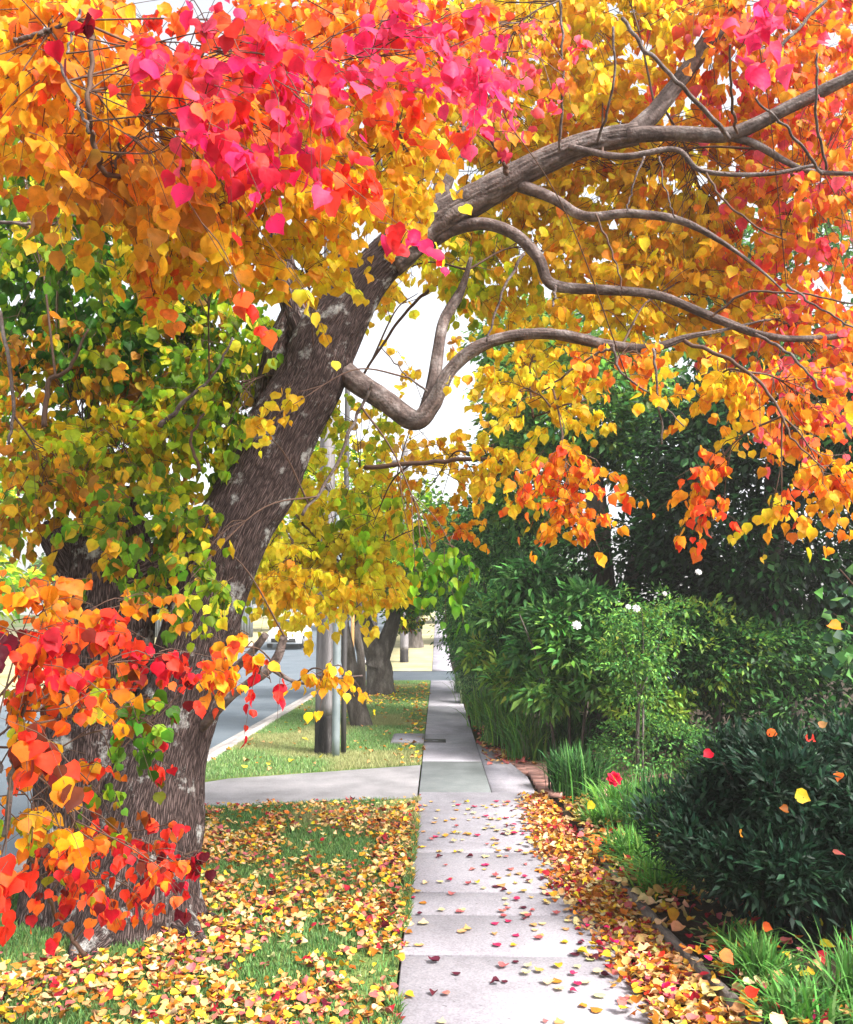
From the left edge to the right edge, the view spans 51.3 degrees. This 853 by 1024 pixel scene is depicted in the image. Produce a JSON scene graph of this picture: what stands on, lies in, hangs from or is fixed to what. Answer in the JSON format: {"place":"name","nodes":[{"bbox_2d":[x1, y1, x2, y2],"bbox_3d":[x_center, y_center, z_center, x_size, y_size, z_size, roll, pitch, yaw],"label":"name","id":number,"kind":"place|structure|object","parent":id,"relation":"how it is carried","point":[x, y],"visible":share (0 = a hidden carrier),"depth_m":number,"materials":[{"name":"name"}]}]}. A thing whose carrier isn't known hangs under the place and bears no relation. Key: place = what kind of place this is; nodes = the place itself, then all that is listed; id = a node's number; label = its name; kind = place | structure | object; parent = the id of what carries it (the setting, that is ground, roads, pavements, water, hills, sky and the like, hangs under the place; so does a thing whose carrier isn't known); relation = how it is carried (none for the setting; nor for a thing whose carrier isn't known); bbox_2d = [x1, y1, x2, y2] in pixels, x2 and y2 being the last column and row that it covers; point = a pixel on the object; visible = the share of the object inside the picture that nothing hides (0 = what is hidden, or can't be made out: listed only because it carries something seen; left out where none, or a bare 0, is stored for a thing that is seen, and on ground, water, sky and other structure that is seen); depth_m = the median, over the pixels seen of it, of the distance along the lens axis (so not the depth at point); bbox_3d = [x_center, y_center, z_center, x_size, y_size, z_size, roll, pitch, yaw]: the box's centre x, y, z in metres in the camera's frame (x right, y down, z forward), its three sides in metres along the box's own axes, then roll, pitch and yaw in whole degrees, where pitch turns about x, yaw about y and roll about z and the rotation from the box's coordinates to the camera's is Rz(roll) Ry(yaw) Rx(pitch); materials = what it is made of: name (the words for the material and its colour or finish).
{"place":"outdoors","nodes":[
{"label":"outdoors","id":0,"kind":"place"},
{"bbox_2d":[0,613,385,857],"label":"road","id":1,"kind":"structure","parent":0,"point":[233,717],"depth_m":19.66,"materials":[{"name":"asphalt"}]},
{"bbox_2d":[14,690,315,872],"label":"kerb","id":2,"kind":"structure","parent":1,"relation":"on","point":[231,741],"depth_m":14.10,"materials":[{"name":"concrete"}]},
{"bbox_2d":[267,619,310,647],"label":"parked car","id":3,"kind":"object","parent":1,"relation":"on","point":[299,638],"visible":0.48,"depth_m":43.67,"materials":[{"name":"white paint"}]},
{"bbox_2d":[0,795,415,1023],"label":"lawn","id":4,"kind":"structure","parent":0,"point":[376,956],"depth_m":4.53,"materials":[{"name":"plant"}]},
{"bbox_2d":[0,793,420,1023],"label":"leaf litter","id":5,"kind":"object","parent":4,"relation":"on","point":[57,989],"visible":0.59,"depth_m":4.58,"materials":[{"name":"plant"}]},
{"bbox_2d":[0,0,852,962],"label":"autumn tree","id":6,"kind":"object","parent":4,"relation":"on","point":[108,752],"visible":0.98,"depth_m":4.90,"materials":[{"name":"orange plant"}]},
{"bbox_2d":[205,765,420,806],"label":"driveway","id":7,"kind":"structure","parent":0,"point":[400,782],"depth_m":9.26,"materials":[{"name":"concrete"}]},
{"bbox_2d":[205,680,430,781],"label":"lawn","id":8,"kind":"structure","parent":0,"point":[255,775],"depth_m":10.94,"materials":[{"name":"plant"}]},
{"bbox_2d":[211,682,429,769],"bbox_3d":[-1.275,3.838,17.400,2.718,0.175,14.590,0,-7,1],"label":"leaf scatter","id":9,"kind":"object","parent":8,"relation":"on","point":[380,703],"visible":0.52,"depth_m":15.61,"materials":[{"name":"plant"}]},
{"bbox_2d":[314,158,382,756],"bbox_3d":[-1.344,-1.281,12.018,2.400,9.100,0.453,0,-7,1],"label":"power pole","id":10,"kind":"object","parent":8,"relation":"on","point":[327,724],"visible":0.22,"depth_m":11.57,"materials":[{"name":"metal"}]},
{"bbox_2d":[282,431,420,726],"bbox_3d":[-1.619,1.142,14.963,2.805,5.125,3.079,4,-8,-27],"label":"leaning tree","id":11,"kind":"object","parent":8,"relation":"on","point":[358,713],"visible":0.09,"depth_m":14.62,"materials":[{"name":"yellow plant"}]},
{"bbox_2d":[354,537,402,700],"bbox_3d":[-1.295,2.035,17.790,1.915,3.943,1.837,4,-8,-31],"label":"thin tree","id":12,"kind":"object","parent":8,"relation":"on","point":[359,646],"visible":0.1,"depth_m":17.75,"materials":[{"name":"grey plant"}]},
{"bbox_2d":[302,477,463,695],"bbox_3d":[-1.041,1.733,21.193,4.759,5.478,3.931,0,-7,1],"label":"forked tree","id":13,"kind":"object","parent":8,"relation":"on","point":[378,664],"visible":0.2,"depth_m":20.82,"materials":[{"name":"grey plant"}]},
{"bbox_2d":[391,733,424,744],"bbox_3d":[-0.262,3.306,12.845,0.460,0.100,0.932,0,-7,1],"label":"pit lid","id":14,"kind":"object","parent":8,"relation":"on","point":[411,737],"visible":0.75,"depth_m":12.70,"materials":[{"name":"concrete"}]},
{"bbox_2d":[351,614,354,644],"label":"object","id":15,"kind":"object","parent":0,"point":[352,628],"depth_m":17.34,"materials":[{"name":"beige wood"}]},
{"bbox_2d":[365,612,434,670],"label":"dry lawn","id":16,"kind":"structure","parent":0,"point":[420,659],"depth_m":39.29,"materials":[{"name":"beige"}]},
{"bbox_2d":[376,441,408,662],"bbox_3d":[-0.889,1.591,36.095,2.400,9.100,0.353,0,-7,1],"label":"power pole","id":17,"kind":"object","parent":16,"relation":"on","point":[404,648],"visible":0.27,"depth_m":35.52,"materials":[{"name":"concrete"}]},
{"bbox_2d":[408,566,488,647],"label":"house","id":18,"kind":"structure","parent":16,"relation":"on","point":[416,641],"depth_m":43.27,"materials":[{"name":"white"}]},
{"bbox_2d":[0,615,851,994],"bbox_3d":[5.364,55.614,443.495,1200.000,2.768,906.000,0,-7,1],"label":"ground","id":19,"kind":"structure","parent":0,"point":[20,623],"depth_m":20.16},
{"bbox_2d":[0,472,55,624],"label":"distant tree","id":20,"kind":"object","parent":19,"relation":"on","point":[14,572],"visible":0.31,"depth_m":26.44,"materials":[{"name":"yellow plant"}]},
{"bbox_2d":[0,612,301,697],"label":"verge","id":21,"kind":"structure","parent":19,"relation":"on","point":[257,626],"depth_m":50.77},
{"bbox_2d":[23,530,167,613],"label":"distant tree","id":22,"kind":"object","parent":21,"relation":"on","point":[38,563],"visible":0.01,"depth_m":47.07,"materials":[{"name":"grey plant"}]},
{"bbox_2d":[155,605,253,637],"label":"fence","id":23,"kind":"object","parent":21,"relation":"on","point":[248,628],"visible":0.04,"depth_m":51.73,"materials":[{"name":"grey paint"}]},
{"bbox_2d":[240,542,314,630],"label":"distant tree","id":24,"kind":"object","parent":21,"relation":"on","point":[253,602],"visible":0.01,"depth_m":57.20,"materials":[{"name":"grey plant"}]},
{"bbox_2d":[0,623,365,705],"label":"kerb","id":25,"kind":"structure","parent":19,"relation":"on","point":[250,644],"depth_m":45.05,"materials":[{"name":"concrete"}]},
{"bbox_2d":[312,588,377,625],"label":"distant tree","id":26,"kind":"object","parent":19,"relation":"on","point":[375,623],"visible":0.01,"depth_m":61.34,"materials":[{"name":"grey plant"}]},
{"bbox_2d":[398,615,660,1023],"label":"footpath","id":27,"kind":"structure","parent":19,"relation":"on","point":[474,955],"depth_m":5.01,"materials":[{"name":"concrete"}]},
{"bbox_2d":[378,795,422,1023],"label":"grass","id":28,"kind":"structure","parent":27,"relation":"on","point":[396,1000],"depth_m":5.41,"materials":[{"name":"plant"}]},
{"bbox_2d":[402,990,414,996],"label":"fallen leaf","id":29,"kind":"object","parent":27,"relation":"on","point":[409,993],"visible":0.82,"depth_m":4.02,"materials":[{"name":"plant"}]},
{"bbox_2d":[418,918,428,923],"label":"fallen leaf","id":30,"kind":"object","parent":27,"relation":"on","point":[423,921],"visible":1,"depth_m":4.99,"materials":[{"name":"plant"}]},
{"bbox_2d":[428,956,439,960],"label":"fallen leaf","id":31,"kind":"object","parent":27,"relation":"on","point":[435,958],"visible":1,"depth_m":4.43,"materials":[{"name":"plant"}]},
{"bbox_2d":[425,739,445,742],"bbox_3d":[0.126,3.274,12.692,0.300,0.026,0.379,0,-7,1],"label":"service cover","id":32,"kind":"object","parent":27,"relation":"on","point":[436,741],"visible":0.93,"depth_m":12.59,"materials":[{"name":"grey metal"}]},
{"bbox_2d":[437,1017,445,1022],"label":"fallen leaf","id":33,"kind":"object","parent":27,"relation":"on","point":[441,1020],"visible":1,"depth_m":3.76,"materials":[{"name":"plant"}]},
{"bbox_2d":[490,976,499,982],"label":"fallen leaf","id":34,"kind":"object","parent":27,"relation":"on","point":[494,978],"visible":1,"depth_m":4.16,"materials":[{"name":"plant"}]},
{"bbox_2d":[498,961,508,966],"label":"fallen leaf","id":35,"kind":"object","parent":27,"relation":"on","point":[501,964],"visible":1,"depth_m":4.37,"materials":[{"name":"plant"}]},
{"bbox_2d":[542,977,554,983],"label":"fallen leaf","id":36,"kind":"object","parent":27,"relation":"on","point":[546,980],"visible":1,"depth_m":4.17,"materials":[{"name":"plant"}]},
{"bbox_2d":[553,978,561,982],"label":"fallen leaf","id":37,"kind":"object","parent":27,"relation":"on","point":[556,980],"visible":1,"depth_m":4.19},
{"bbox_2d":[554,1017,564,1023],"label":"fallen leaf","id":38,"kind":"object","parent":27,"relation":"on","point":[558,1021],"visible":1,"depth_m":3.75,"materials":[{"name":"plant"}]},
{"bbox_2d":[577,946,588,953],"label":"fallen leaf","id":39,"kind":"object","parent":27,"relation":"on","point":[582,949],"visible":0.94,"depth_m":4.53,"materials":[{"name":"plant"}]},
{"bbox_2d":[589,953,598,959],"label":"fallen leaf","id":40,"kind":"object","parent":27,"relation":"on","point":[595,956],"visible":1,"depth_m":4.46,"materials":[{"name":"plant"}]},
{"bbox_2d":[590,1007,602,1012],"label":"fallen leaf","id":41,"kind":"object","parent":27,"relation":"on","point":[595,1009],"visible":1,"depth_m":3.87,"materials":[{"name":"plant"}]},
{"bbox_2d":[593,993,605,996],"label":"fallen leaf","id":42,"kind":"object","parent":27,"relation":"on","point":[599,994],"visible":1,"depth_m":4.01,"materials":[{"name":"plant"}]},
{"bbox_2d":[482,525,583,612],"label":"distant tree","id":43,"kind":"object","parent":19,"relation":"on","point":[568,568],"visible":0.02,"depth_m":44.65,"materials":[{"name":"green plant"}]},
{"bbox_2d":[480,680,852,1023],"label":"garden bed","id":44,"kind":"object","parent":19,"relation":"on","point":[712,920],"visible":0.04,"depth_m":5.00,"materials":[{"name":"soil"}]},
{"bbox_2d":[442,668,462,692],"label":"strap leaf plant","id":45,"kind":"object","parent":44,"relation":"on","point":[456,689],"visible":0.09,"depth_m":21.41,"materials":[{"name":"green plant"}]},
{"bbox_2d":[421,500,491,676],"bbox_3d":[0.687,2.026,22.463,2.509,5.108,8.391,0,-7,1],"label":"green hedge","id":46,"kind":"object","parent":44,"relation":"on","point":[452,653],"visible":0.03,"depth_m":20.67,"materials":[{"name":"green plant"}]},
{"bbox_2d":[439,673,479,703],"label":"strap leaf plant","id":47,"kind":"object","parent":44,"relation":"on","point":[460,692],"visible":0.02,"depth_m":18.62,"materials":[{"name":"green plant"}]},
{"bbox_2d":[456,680,483,716],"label":"strap leaf plant","id":48,"kind":"object","parent":44,"relation":"on","point":[464,692],"visible":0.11,"depth_m":16.14,"materials":[{"name":"green plant"}]},
{"bbox_2d":[446,636,500,709],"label":"blue green bush","id":49,"kind":"object","parent":44,"relation":"on","point":[469,679],"visible":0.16,"depth_m":15.92,"materials":[{"name":"green plant"}]},
{"bbox_2d":[448,683,511,729],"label":"strap leaf plant","id":50,"kind":"object","parent":44,"relation":"on","point":[475,705],"visible":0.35,"depth_m":14.24,"materials":[{"name":"green plant"}]},
{"bbox_2d":[415,472,572,711],"bbox_3d":[1.165,1.733,16.607,2.764,4.262,8.008,0,-7,1],"label":"camellia hedge","id":51,"kind":"object","parent":44,"relation":"on","point":[492,538],"visible":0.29,"depth_m":14.45,"materials":[{"name":"green plant"}]},
{"bbox_2d":[461,697,538,746],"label":"strap leaf plant","id":52,"kind":"object","parent":44,"relation":"on","point":[490,735],"visible":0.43,"depth_m":12.33,"materials":[{"name":"green plant"}]},
{"bbox_2d":[468,714,537,764],"bbox_3d":[1.090,3.548,15.106,0.743,0.185,9.194,0,-7,1],"label":"leaf scatter","id":53,"kind":"object","parent":44,"relation":"on","point":[504,758],"visible":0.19,"depth_m":11.12,"materials":[{"name":"plant"}]},
{"bbox_2d":[452,542,636,749],"bbox_3d":[1.595,1.752,11.492,2.532,2.857,2.924,0,-7,1],"label":"leafy shrub","id":54,"kind":"object","parent":44,"relation":"on","point":[554,643],"visible":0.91,"depth_m":10.94,"materials":[{"name":"green plant"}]},
{"bbox_2d":[537,738,625,807],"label":"strap leaf plant","id":55,"kind":"object","parent":44,"relation":"on","point":[580,765],"visible":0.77,"depth_m":8.30,"materials":[{"name":"green plant"}]},
{"bbox_2d":[566,797,630,832],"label":"strap leaf plant","id":56,"kind":"object","parent":44,"relation":"on","point":[600,813],"visible":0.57,"depth_m":7.24,"materials":[{"name":"green plant"}]},
{"bbox_2d":[568,770,652,822],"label":"strap leaf plant","id":57,"kind":"object","parent":44,"relation":"on","point":[612,793],"visible":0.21,"depth_m":7.64,"materials":[{"name":"green plant"}]},
{"bbox_2d":[457,293,764,743],"bbox_3d":[2.681,0.003,13.108,4.449,6.857,3.221,0,-7,1],"label":"evergreen tree","id":58,"kind":"object","parent":44,"relation":"on","point":[610,448],"visible":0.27,"depth_m":12.65,"materials":[{"name":"green plant"}]},
{"bbox_2d":[570,821,663,867],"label":"strap leaf plant","id":59,"kind":"object","parent":44,"relation":"on","point":[625,841],"visible":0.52,"depth_m":6.20,"materials":[{"name":"green plant"}]},
{"bbox_2d":[606,771,631,821],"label":"red rose","id":60,"kind":"object","parent":44,"relation":"on","point":[611,779],"visible":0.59,"depth_m":7.35,"materials":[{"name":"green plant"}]},
{"bbox_2d":[586,759,684,839],"bbox_3d":[1.858,2.236,6.872,1.286,0.629,1.101,0,-7,1],"label":"strap leaf plant","id":61,"kind":"object","parent":44,"relation":"on","point":[647,791],"visible":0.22,"depth_m":6.92,"materials":[{"name":"green plant"}]},
{"bbox_2d":[587,800,594,808],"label":"caught leaf","id":62,"kind":"object","parent":61,"relation":"attached to","point":[591,804],"visible":1,"depth_m":6.96,"materials":[{"name":"plant"}]},
{"bbox_2d":[597,846,681,875],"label":"strap leaf plant","id":63,"kind":"object","parent":44,"relation":"on","point":[644,858],"visible":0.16,"depth_m":5.92,"materials":[{"name":"green plant"}]},
{"bbox_2d":[587,853,708,903],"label":"strap leaf plant","id":64,"kind":"object","parent":44,"relation":"on","point":[658,877],"visible":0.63,"depth_m":5.50,"materials":[{"name":"green plant"}]},
{"bbox_2d":[578,828,765,1023],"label":"timber edging","id":65,"kind":"object","parent":44,"relation":"on","point":[675,941],"visible":0.41,"depth_m":4.55,"materials":[{"name":"wood"}]},
{"bbox_2d":[517,502,852,772],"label":"boundary hedge","id":66,"kind":"object","parent":44,"relation":"on","point":[778,711],"visible":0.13,"depth_m":9.95,"materials":[{"name":"green plant"}]},
{"bbox_2d":[559,793,852,1023],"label":"leaf scatter","id":67,"kind":"object","parent":44,"relation":"on","point":[737,1007],"visible":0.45,"depth_m":4.75,"materials":[{"name":"plant"}]},
{"bbox_2d":[667,907,678,921],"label":"caught leaf","id":68,"kind":"object","parent":67,"relation":"on","point":[673,913],"visible":0.94,"depth_m":4.76,"materials":[{"name":"plant"}]},
{"bbox_2d":[571,196,852,707],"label":"background tree","id":69,"kind":"object","parent":44,"relation":"on","point":[793,252],"visible":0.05,"depth_m":17.38,"materials":[{"name":"orange plant"}]},
{"bbox_2d":[589,592,850,768],"bbox_3d":[3.349,1.960,10.043,3.019,2.087,1.684,0,-7,1],"label":"arching shrub","id":70,"kind":"object","parent":44,"relation":"on","point":[718,675],"visible":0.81,"depth_m":9.80,"materials":[{"name":"green plant"}]},
{"bbox_2d":[603,341,852,735],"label":"dark evergreen tree","id":71,"kind":"object","parent":44,"relation":"on","point":[777,580],"visible":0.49,"depth_m":10.60,"materials":[{"name":"green plant"}]},
{"bbox_2d":[624,704,852,954],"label":"dark round shrub","id":72,"kind":"object","parent":44,"relation":"on","point":[752,780],"visible":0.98,"depth_m":4.58,"materials":[{"name":"green plant"}]},
{"bbox_2d":[703,748,713,757],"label":"caught leaf","id":73,"kind":"object","parent":72,"relation":"attached to","point":[708,753],"visible":1,"depth_m":4.62,"materials":[{"name":"plant"}]},
{"bbox_2d":[763,922,772,931],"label":"caught leaf","id":74,"kind":"object","parent":72,"relation":"on","point":[767,927],"visible":1,"depth_m":4.22,"materials":[{"name":"plant"}]},
{"bbox_2d":[766,728,776,736],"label":"caught leaf","id":75,"kind":"object","parent":72,"relation":"on","point":[771,731],"visible":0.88,"depth_m":4.78,"materials":[{"name":"plant"}]},
{"bbox_2d":[779,804,788,812],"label":"caught leaf","id":76,"kind":"object","parent":72,"relation":"on","point":[784,807],"visible":1,"depth_m":4.34,"materials":[{"name":"plant"}]},
{"bbox_2d":[795,788,810,803],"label":"caught leaf","id":77,"kind":"object","parent":72,"relation":"on","point":[801,793],"visible":1,"depth_m":4.39,"materials":[{"name":"plant"}]},
{"bbox_2d":[818,721,827,727],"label":"caught leaf","id":78,"kind":"object","parent":72,"relation":"on","point":[822,724],"visible":1,"depth_m":4.87,"materials":[{"name":"plant"}]},
{"bbox_2d":[833,772,843,781],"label":"caught leaf","id":79,"kind":"object","parent":72,"relation":"on","point":[839,774],"visible":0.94,"depth_m":4.45,"materials":[{"name":"plant"}]},
{"bbox_2d":[832,849,845,855],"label":"caught leaf","id":80,"kind":"object","parent":72,"relation":"on","point":[836,851],"visible":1,"depth_m":4.26,"materials":[{"name":"plant"}]},
{"bbox_2d":[687,914,794,958],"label":"strap leaf plant","id":81,"kind":"object","parent":44,"relation":"on","point":[724,935],"visible":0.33,"depth_m":4.54,"materials":[{"name":"green plant"}]},
{"bbox_2d":[692,922,821,997],"bbox_3d":[1.541,2.062,4.139,0.586,0.302,0.700,0,-7,1],"label":"strap leaf plant","id":82,"kind":"object","parent":44,"relation":"on","point":[752,961],"visible":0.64,"depth_m":4.09,"materials":[{"name":"green plant"}]},
{"bbox_2d":[719,948,733,964],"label":"caught leaf","id":83,"kind":"object","parent":82,"relation":"on","point":[726,954],"visible":1,"depth_m":3.78,"materials":[{"name":"plant"}]},
{"bbox_2d":[718,958,852,1023],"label":"strap leaf plant","id":84,"kind":"object","parent":44,"relation":"on","point":[794,1007],"visible":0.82,"depth_m":3.68,"materials":[{"name":"green plant"}]},
{"bbox_2d":[744,985,758,997],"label":"caught leaf","id":85,"kind":"object","parent":84,"relation":"on","point":[751,991],"visible":1,"depth_m":3.63,"materials":[{"name":"plant"}]},
{"bbox_2d":[766,915,852,1023],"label":"strap leaf plant","id":86,"kind":"object","parent":44,"relation":"on","point":[843,967],"visible":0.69,"depth_m":3.83,"materials":[{"name":"green plant"}]},
{"bbox_2d":[814,558,852,679],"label":"climbing shoot","id":87,"kind":"object","parent":44,"relation":"on","point":[842,657],"visible":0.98,"depth_m":3.85,"materials":[{"name":"green plant"}]},
{"bbox_2d":[826,619,841,629],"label":"caught leaf","id":88,"kind":"object","parent":87,"relation":"attached to","point":[835,624],"visible":1,"depth_m":3.81,"materials":[{"name":"plant"}]},
{"bbox_2d":[0,0,852,614],"label":"sky","id":89,"kind":"structure","parent":0,"point":[413,339],"materials":[{"name":"white"}]},
{"bbox_2d":[366,671,675,680],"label":"side street","id":90,"kind":"structure","parent":0,"point":[418,675],"depth_m":29.13,"materials":[{"name":"asphalt"}]},
{"bbox_2d":[493,749,693,797],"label":"brick paving","id":91,"kind":"structure","parent":0,"point":[534,774],"depth_m":10.37,"materials":[{"name":"brick"}]},
{"bbox_2d":[486,704,562,761],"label":"strap leaf plant","id":92,"kind":"object","parent":91,"relation":"on","point":[524,736],"visible":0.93,"depth_m":10.96,"materials":[{"name":"green plant"}]},
{"bbox_2d":[529,742,577,791],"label":"strap leaf plant","id":93,"kind":"object","parent":91,"relation":"on","point":[556,784],"visible":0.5,"depth_m":9.00,"materials":[{"name":"green plant"}]},
{"bbox_2d":[535,702,608,755],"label":"strap leaf plant","id":94,"kind":"object","parent":91,"relation":"on","point":[562,733],"visible":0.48,"depth_m":11.34,"materials":[{"name":"green plant"}]},
{"bbox_2d":[572,569,703,783],"bbox_3d":[2.169,1.760,9.259,1.419,2.286,0.952,0,-7,1],"label":"standard rose","id":95,"kind":"object","parent":91,"relation":"on","point":[633,668],"visible":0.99,"depth_m":9.22,"materials":[{"name":"green plant"}]},
{"bbox_2d":[583,706,716,786],"bbox_3d":[2.422,2.465,9.318,1.531,0.850,1.000,0,-7,1],"label":"hedge","id":96,"kind":"object","parent":91,"relation":"on","point":[606,751],"visible":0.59,"depth_m":9.30,"materials":[{"name":"green plant"}]},
{"bbox_2d":[553,800,708,1023],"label":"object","id":97,"kind":"structure","parent":0,"point":[575,823],"depth_m":7.43,"materials":[{"name":"plant"}]},
{"bbox_2d":[517,789,750,1023],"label":"leaf drift","id":98,"kind":"object","parent":97,"relation":"on","point":[660,981],"visible":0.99,"depth_m":4.77,"materials":[{"name":"plant"}]},
{"bbox_2d":[443,612,851,675],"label":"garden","id":99,"kind":"object","parent":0,"point":[459,646],"visible":0.05,"depth_m":37.72,"materials":[{"name":"plant"}]},
{"bbox_2d":[678,732,718,776],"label":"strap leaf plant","id":100,"kind":"object","parent":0,"point":[695,759],"visible":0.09,"depth_m":9.08,"materials":[{"name":"green plant"}]},
{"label":"footpath bed","id":101,"kind":"structure","parent":0,"visible":0},
{"bbox_2d":[419,761,490,791],"bbox_3d":[0.299,2.969,9.849,0.723,0.100,1.969,0,-7,1],"label":"footpath patch","id":102,"kind":"object","parent":101,"relation":"on","point":[453,776],"visible":0.86,"depth_m":9.71,"materials":[{"name":"concrete"}]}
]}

